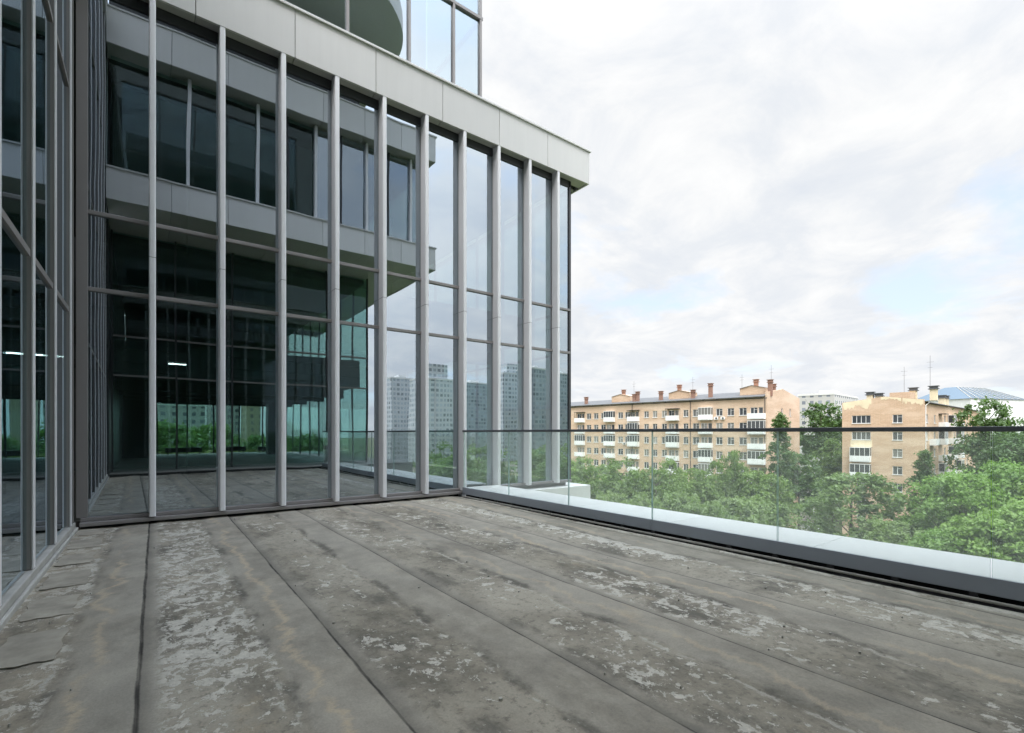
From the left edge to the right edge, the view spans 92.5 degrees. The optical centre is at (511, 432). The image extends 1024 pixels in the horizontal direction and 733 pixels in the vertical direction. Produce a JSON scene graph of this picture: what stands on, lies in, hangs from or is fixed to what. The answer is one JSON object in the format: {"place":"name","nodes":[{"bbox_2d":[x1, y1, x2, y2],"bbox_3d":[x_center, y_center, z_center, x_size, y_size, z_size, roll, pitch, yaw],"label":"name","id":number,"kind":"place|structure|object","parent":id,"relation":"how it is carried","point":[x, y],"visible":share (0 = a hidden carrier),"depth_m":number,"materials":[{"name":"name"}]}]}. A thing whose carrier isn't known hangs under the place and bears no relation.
{"place":"outdoors","nodes":[
{"label":"outdoors","id":0,"kind":"place"},
{"bbox_2d":[482,0,1023,401],"label":"sky","id":1,"kind":"structure","parent":0,"point":[816,195],"materials":[{"name":"white"}]},
{"bbox_2d":[794,490,841,534],"bbox_3d":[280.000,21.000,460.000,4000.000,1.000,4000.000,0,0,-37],"label":"ground","id":2,"kind":"structure","parent":0,"point":[835,527],"depth_m":114.04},
{"bbox_2d":[73,0,590,528],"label":"office building","id":3,"kind":"structure","parent":2,"relation":"on","point":[321,252],"depth_m":9.68,"materials":[{"name":"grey glass"}]},
{"bbox_2d":[0,0,78,631],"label":"side wing","id":4,"kind":"structure","parent":3,"relation":"attached to","point":[39,529],"depth_m":5.01,"materials":[{"name":"grey metal"}]},
{"bbox_2d":[457,496,1023,612],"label":"terrace slab","id":5,"kind":"structure","parent":3,"relation":"on","point":[913,589],"depth_m":5.20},
{"bbox_2d":[0,496,1023,732],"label":"terrace deck","id":6,"kind":"structure","parent":5,"relation":"on","point":[143,641],"depth_m":3.58,"materials":[{"name":"grey concrete"}]},
{"bbox_2d":[0,627,68,668],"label":"felt patch","id":7,"kind":"object","parent":6,"relation":"on","point":[25,649],"visible":1,"depth_m":3.41,"materials":[{"name":"grey fabric"}]},
{"bbox_2d":[19,594,80,621],"bbox_3d":[-3.962,1.500,4.216,0.343,0.010,0.650,0,0,-37],"label":"felt patch","id":8,"kind":"object","parent":6,"relation":"on","point":[48,607],"visible":1,"depth_m":4.19,"materials":[{"name":"grey fabric"}]},
{"bbox_2d":[39,569,91,589],"bbox_3d":[-4.554,1.500,5.022,0.364,0.010,0.689,0,0,-37],"label":"felt patch","id":9,"kind":"object","parent":6,"relation":"on","point":[68,578],"visible":1,"depth_m":4.99,"materials":[{"name":"grey fabric"}]},
{"bbox_2d":[55,552,95,565],"bbox_3d":[-5.167,1.500,5.814,0.334,0.010,0.628,0,0,-37],"label":"felt patch","id":10,"kind":"object","parent":6,"relation":"on","point":[80,558],"visible":1,"depth_m":5.78,"materials":[{"name":"grey fabric"}]},
{"bbox_2d":[76,527,104,535],"bbox_3d":[-6.370,1.500,7.410,0.323,0.010,0.648,0,0,-37],"label":"felt patch","id":11,"kind":"object","parent":6,"relation":"on","point":[91,531],"visible":1,"depth_m":7.40,"materials":[{"name":"grey fabric"}]},
{"bbox_2d":[7,501,902,727],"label":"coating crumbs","id":12,"kind":"object","parent":6,"relation":"on","point":[217,652],"visible":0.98,"depth_m":3.97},
{"bbox_2d":[466,485,1023,606],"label":"parapet ledge","id":13,"kind":"object","parent":6,"relation":"on","point":[980,566],"visible":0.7,"depth_m":5.89,"materials":[{"name":"white metal"}]},
{"bbox_2d":[462,426,1023,609],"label":"glass railing","id":14,"kind":"object","parent":13,"relation":"on","point":[972,584],"visible":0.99,"depth_m":5.59,"materials":[{"name":"grey glass"}]},
{"bbox_2d":[570,466,591,486],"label":"tree","id":15,"kind":"object","parent":2,"relation":"on","point":[572,469],"visible":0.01,"depth_m":78.18,"materials":[{"name":"green plant"}]},
{"bbox_2d":[571,455,598,488],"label":"tree","id":16,"kind":"object","parent":2,"relation":"on","point":[579,462],"visible":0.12,"depth_m":82.63,"materials":[{"name":"green plant"}]},
{"bbox_2d":[571,464,606,499],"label":"tree","id":17,"kind":"object","parent":2,"relation":"on","point":[590,482],"visible":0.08,"depth_m":76.90,"materials":[{"name":"green plant"}]},
{"bbox_2d":[591,464,623,482],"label":"tree","id":18,"kind":"object","parent":2,"relation":"on","point":[600,467],"visible":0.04,"depth_m":87.12,"materials":[{"name":"green plant"}]},
{"bbox_2d":[593,490,629,503],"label":"tree","id":19,"kind":"object","parent":2,"relation":"on","point":[616,498],"visible":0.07,"depth_m":49.57,"materials":[{"name":"green plant"}]},
{"bbox_2d":[595,450,655,503],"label":"tree","id":20,"kind":"object","parent":2,"relation":"on","point":[613,484],"visible":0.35,"depth_m":74.13,"materials":[{"name":"green plant"}]},
{"bbox_2d":[625,469,653,491],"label":"tree","id":21,"kind":"object","parent":2,"relation":"on","point":[644,480],"visible":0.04,"depth_m":83.14,"materials":[{"name":"green plant"}]},
{"bbox_2d":[625,492,667,509],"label":"tree","id":22,"kind":"object","parent":2,"relation":"on","point":[637,500],"visible":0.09,"depth_m":45.48,"materials":[{"name":"green plant"}]},
{"bbox_2d":[618,462,688,511],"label":"tree","id":23,"kind":"object","parent":2,"relation":"on","point":[663,490],"visible":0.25,"depth_m":73.54,"materials":[{"name":"green plant"}]},
{"bbox_2d":[647,453,690,500],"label":"tree","id":24,"kind":"object","parent":2,"relation":"on","point":[673,464],"visible":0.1,"depth_m":79.92,"materials":[{"name":"green plant"}]},
{"bbox_2d":[661,489,706,512],"bbox_3d":[15.962,13.065,47.858,8.580,14.912,8.211,0,0,-38],"label":"tree","id":25,"kind":"object","parent":2,"relation":"on","point":[673,501],"visible":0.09,"depth_m":47.30,"materials":[{"name":"green plant"}]},
{"bbox_2d":[667,467,701,493],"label":"tree","id":26,"kind":"object","parent":2,"relation":"on","point":[686,473],"visible":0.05,"depth_m":83.58,"materials":[{"name":"green plant"}]},
{"bbox_2d":[571,372,799,526],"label":"apartment block","id":27,"kind":"structure","parent":2,"relation":"on","point":[755,405],"depth_m":110.21,"materials":[{"name":"brick"}]},
{"bbox_2d":[618,412,622,418],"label":"window","id":28,"kind":"structure","parent":27,"relation":"in","point":[620,414],"depth_m":122.58,"materials":[{"name":"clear glass"}]},
{"bbox_2d":[618,436,622,442],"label":"window","id":29,"kind":"structure","parent":27,"relation":"in","point":[620,438],"depth_m":122.58,"materials":[{"name":"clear glass"}]},
{"bbox_2d":[618,449,622,454],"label":"window","id":30,"kind":"structure","parent":27,"relation":"in","point":[620,451],"depth_m":122.58,"materials":[{"name":"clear glass"}]},
{"bbox_2d":[644,411,648,417],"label":"window","id":31,"kind":"structure","parent":27,"relation":"in","point":[646,413],"depth_m":117.08,"materials":[{"name":"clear glass"}]},
{"bbox_2d":[644,437,648,442],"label":"window","id":32,"kind":"structure","parent":27,"relation":"in","point":[646,439],"depth_m":117.08,"materials":[{"name":"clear glass"}]},
{"bbox_2d":[644,449,648,455],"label":"window","id":33,"kind":"structure","parent":27,"relation":"in","point":[646,451],"depth_m":117.08,"materials":[{"name":"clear glass"}]},
{"bbox_2d":[644,462,648,468],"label":"window","id":34,"kind":"structure","parent":27,"relation":"in","point":[646,464],"depth_m":117.08,"materials":[{"name":"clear glass"}]},
{"bbox_2d":[661,450,666,456],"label":"window","id":35,"kind":"structure","parent":27,"relation":"in","point":[664,452],"depth_m":113.59,"materials":[{"name":"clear glass"}]},
{"bbox_2d":[578,423,762,480],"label":"lower windows","id":36,"kind":"structure","parent":27,"relation":"in","point":[754,440],"depth_m":112.30,"materials":[{"name":"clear glass"}]},
{"bbox_2d":[669,410,673,415],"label":"window","id":37,"kind":"structure","parent":27,"relation":"in","point":[671,412],"depth_m":112.30,"materials":[{"name":"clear glass"}]},
{"bbox_2d":[683,450,687,457],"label":"window","id":38,"kind":"structure","parent":27,"relation":"in","point":[685,451],"depth_m":109.70,"materials":[{"name":"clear glass"}]},
{"bbox_2d":[693,409,697,416],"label":"window","id":39,"kind":"structure","parent":27,"relation":"in","point":[695,412],"depth_m":108.10,"materials":[{"name":"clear glass"}]},
{"bbox_2d":[693,451,697,457],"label":"window","id":40,"kind":"structure","parent":27,"relation":"in","point":[695,453],"depth_m":108.10,"materials":[{"name":"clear glass"}]},
{"bbox_2d":[693,423,698,427],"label":"window","id":41,"kind":"structure","parent":27,"relation":"in","point":[695,425],"depth_m":107.98,"materials":[{"name":"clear glass"}]},
{"bbox_2d":[693,437,698,443],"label":"window","id":42,"kind":"structure","parent":27,"relation":"in","point":[695,439],"depth_m":108.10,"materials":[{"name":"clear glass"}]},
{"bbox_2d":[716,409,722,415],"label":"window","id":43,"kind":"structure","parent":27,"relation":"in","point":[719,412],"depth_m":104.11,"materials":[{"name":"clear glass"}]},
{"bbox_2d":[716,423,722,427],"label":"window","id":44,"kind":"structure","parent":27,"relation":"in","point":[718,425],"depth_m":104.11,"materials":[{"name":"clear glass"}]},
{"bbox_2d":[716,437,722,444],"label":"window","id":45,"kind":"structure","parent":27,"relation":"in","point":[719,440],"depth_m":104.11,"materials":[{"name":"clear glass"}]},
{"bbox_2d":[716,451,722,458],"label":"window","id":46,"kind":"structure","parent":27,"relation":"in","point":[718,453],"depth_m":104.26,"materials":[{"name":"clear glass"}]},
{"bbox_2d":[728,408,733,415],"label":"window","id":47,"kind":"structure","parent":27,"relation":"in","point":[730,410],"depth_m":102.34,"materials":[{"name":"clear glass"}]},
{"bbox_2d":[728,423,733,427],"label":"window","id":48,"kind":"structure","parent":27,"relation":"in","point":[730,425],"depth_m":102.36,"materials":[{"name":"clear glass"}]},
{"bbox_2d":[728,437,733,444],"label":"window","id":49,"kind":"structure","parent":27,"relation":"in","point":[730,439],"depth_m":102.34,"materials":[{"name":"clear glass"}]},
{"bbox_2d":[739,408,746,415],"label":"window","id":50,"kind":"structure","parent":27,"relation":"in","point":[742,411],"depth_m":100.49,"materials":[{"name":"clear glass"}]},
{"bbox_2d":[739,423,746,427],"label":"window","id":51,"kind":"structure","parent":27,"relation":"in","point":[741,425],"depth_m":100.56,"materials":[{"name":"white glass"}]},
{"bbox_2d":[739,437,746,444],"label":"window","id":52,"kind":"structure","parent":27,"relation":"in","point":[742,440],"depth_m":100.54,"materials":[{"name":"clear glass"}]},
{"bbox_2d":[739,452,746,459],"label":"window","id":53,"kind":"structure","parent":27,"relation":"in","point":[744,454],"depth_m":100.49,"materials":[{"name":"white glass"}]},
{"bbox_2d":[751,407,757,412],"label":"window","id":54,"kind":"structure","parent":27,"relation":"in","point":[753,409],"depth_m":98.88,"materials":[{"name":"white glass"}]},
{"bbox_2d":[678,467,724,507],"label":"tree","id":55,"kind":"object","parent":2,"relation":"on","point":[703,490],"visible":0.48,"depth_m":70.84,"materials":[{"name":"green plant"}]},
{"bbox_2d":[683,500,735,519],"bbox_3d":[18.051,13.234,44.325,7.852,14.574,8.206,0,0,27],"label":"tree","id":56,"kind":"object","parent":2,"relation":"on","point":[714,509],"visible":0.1,"depth_m":43.32,"materials":[{"name":"green plant"}]},
{"bbox_2d":[695,459,742,511],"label":"tree","id":57,"kind":"object","parent":2,"relation":"on","point":[713,464],"visible":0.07,"depth_m":77.34,"materials":[{"name":"green plant"}]},
{"bbox_2d":[712,450,749,518],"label":"tree","id":58,"kind":"object","parent":2,"relation":"on","point":[734,477],"visible":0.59,"depth_m":73.42,"materials":[{"name":"green plant"}]},
{"bbox_2d":[713,494,772,525],"bbox_3d":[22.260,13.313,47.434,9.002,14.415,9.407,0,0,-12],"label":"tree","id":59,"kind":"object","parent":2,"relation":"on","point":[752,511],"visible":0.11,"depth_m":47.51,"materials":[{"name":"green plant"}]},
{"bbox_2d":[733,472,759,512],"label":"tree","id":60,"kind":"object","parent":2,"relation":"on","point":[745,486],"visible":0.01,"depth_m":75.39,"materials":[{"name":"green plant"}]},
{"bbox_2d":[733,466,803,527],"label":"tree","id":61,"kind":"object","parent":2,"relation":"on","point":[762,489],"visible":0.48,"depth_m":69.11,"materials":[{"name":"green plant"}]},
{"bbox_2d":[757,411,804,523],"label":"columnar tree","id":62,"kind":"object","parent":2,"relation":"on","point":[779,420],"visible":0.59,"depth_m":83.47,"materials":[{"name":"green plant"}]},
{"bbox_2d":[760,499,802,528],"bbox_3d":[26.660,13.648,49.705,7.413,13.743,7.093,0,0,18],"label":"tree","id":63,"kind":"object","parent":2,"relation":"on","point":[783,511],"visible":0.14,"depth_m":49.08,"materials":[{"name":"green plant"}]},
{"bbox_2d":[781,452,828,529],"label":"tree","id":64,"kind":"object","parent":2,"relation":"on","point":[801,479],"visible":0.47,"depth_m":90.86,"materials":[{"name":"green plant"}]},
{"bbox_2d":[800,401,841,492],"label":"tree","id":65,"kind":"object","parent":2,"relation":"on","point":[817,440],"visible":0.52,"depth_m":125.63,"materials":[{"name":"green plant"}]},
{"bbox_2d":[802,437,841,521],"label":"tree","id":66,"kind":"object","parent":2,"relation":"on","point":[832,465],"visible":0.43,"depth_m":110.58,"materials":[{"name":"green plant"}]},
{"bbox_2d":[786,471,920,541],"bbox_3d":[41.940,12.558,60.869,13.895,15.929,14.521,0,0,-10],"label":"tree","id":67,"kind":"object","parent":2,"relation":"on","point":[828,502],"visible":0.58,"depth_m":58.41,"materials":[{"name":"green plant"}]},
{"bbox_2d":[849,516,923,545],"bbox_3d":[41.775,14.948,53.825,8.839,11.136,8.458,0,0,-3],"label":"tree","id":68,"kind":"object","parent":2,"relation":"on","point":[894,529],"visible":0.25,"depth_m":52.97,"materials":[{"name":"green plant"}]},
{"bbox_2d":[841,367,979,536],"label":"apartment block","id":69,"kind":"structure","parent":2,"relation":"on","point":[890,455],"depth_m":90.18,"materials":[{"name":"brick"}]},
{"bbox_2d":[851,415,870,423],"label":"window","id":70,"kind":"structure","parent":69,"relation":"in","point":[859,419],"depth_m":92.13,"materials":[{"name":"white glass"}]},
{"bbox_2d":[852,432,870,439],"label":"window","id":71,"kind":"structure","parent":69,"relation":"in","point":[855,435],"depth_m":92.13,"materials":[{"name":"white glass"}]},
{"bbox_2d":[892,449,901,457],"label":"window","id":72,"kind":"structure","parent":69,"relation":"in","point":[897,453],"depth_m":87.95,"materials":[{"name":"white glass"}]},
{"bbox_2d":[892,466,901,474],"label":"window","id":73,"kind":"structure","parent":69,"relation":"in","point":[897,470],"depth_m":87.95,"materials":[{"name":"white glass"}]},
{"bbox_2d":[893,414,901,422],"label":"window","id":74,"kind":"structure","parent":69,"relation":"in","point":[896,418],"depth_m":87.95,"materials":[{"name":"white glass"}]},
{"bbox_2d":[892,432,902,440],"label":"window","id":75,"kind":"structure","parent":69,"relation":"in","point":[897,436],"depth_m":87.95,"materials":[{"name":"white glass"}]},
{"bbox_2d":[893,483,901,492],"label":"window","id":76,"kind":"structure","parent":69,"relation":"in","point":[900,488],"depth_m":87.79,"materials":[{"name":"white glass"}]},
{"bbox_2d":[899,449,942,540],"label":"columnar tree","id":77,"kind":"object","parent":2,"relation":"on","point":[924,457],"visible":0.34,"depth_m":65.83,"materials":[{"name":"green plant"}]},
{"bbox_2d":[898,524,986,556],"bbox_3d":[40.577,14.454,45.761,8.070,12.121,7.879,0,0,15],"label":"tree","id":78,"kind":"object","parent":2,"relation":"on","point":[927,540],"visible":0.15,"depth_m":45.28,"materials":[{"name":"green plant"}]},
{"bbox_2d":[889,460,1012,550],"bbox_3d":[48.951,11.845,54.488,11.795,17.352,11.516,0,0,35],"label":"tree","id":79,"kind":"object","parent":2,"relation":"on","point":[953,485],"visible":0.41,"depth_m":53.22,"materials":[{"name":"green plant"}]},
{"bbox_2d":[916,501,1023,561],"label":"tree","id":80,"kind":"object","parent":2,"relation":"on","point":[979,522],"visible":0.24,"depth_m":43.46,"materials":[{"name":"green plant"}]},
{"bbox_2d":[943,395,1022,476],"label":"tree","id":81,"kind":"object","parent":2,"relation":"on","point":[971,445],"visible":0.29,"depth_m":83.49,"materials":[{"name":"green plant"}]},
{"bbox_2d":[954,496,1023,562],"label":"tree","id":82,"kind":"object","parent":2,"relation":"on","point":[1015,510],"visible":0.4,"depth_m":41.82,"materials":[{"name":"green plant"}]},
{"bbox_2d":[958,457,1023,512],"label":"tree","id":83,"kind":"object","parent":2,"relation":"on","point":[1001,470],"visible":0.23,"depth_m":54.92,"materials":[{"name":"green plant"}]},
{"bbox_2d":[967,432,1023,478],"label":"tree","id":84,"kind":"object","parent":2,"relation":"on","point":[1012,452],"visible":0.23,"depth_m":77.85,"materials":[{"name":"green plant"}]},
{"bbox_2d":[1008,483,1023,502],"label":"tree","id":85,"kind":"object","parent":2,"relation":"on","point":[1019,489],"visible":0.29,"depth_m":51.65,"materials":[{"name":"green plant"}]},
{"bbox_2d":[1013,417,1023,458],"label":"tree","id":86,"kind":"object","parent":2,"relation":"on","point":[1021,431],"visible":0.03,"depth_m":88.67,"materials":[{"name":"green plant"}]},
{"bbox_2d":[798,390,857,474],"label":"panel building","id":87,"kind":"structure","parent":0,"point":[830,396],"depth_m":218.24,"materials":[{"name":"white concrete"}]},
{"bbox_2d":[918,387,1023,432],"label":"glass roofed hall","id":88,"kind":"structure","parent":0,"point":[962,397],"depth_m":182.82,"materials":[{"name":"white glass"}]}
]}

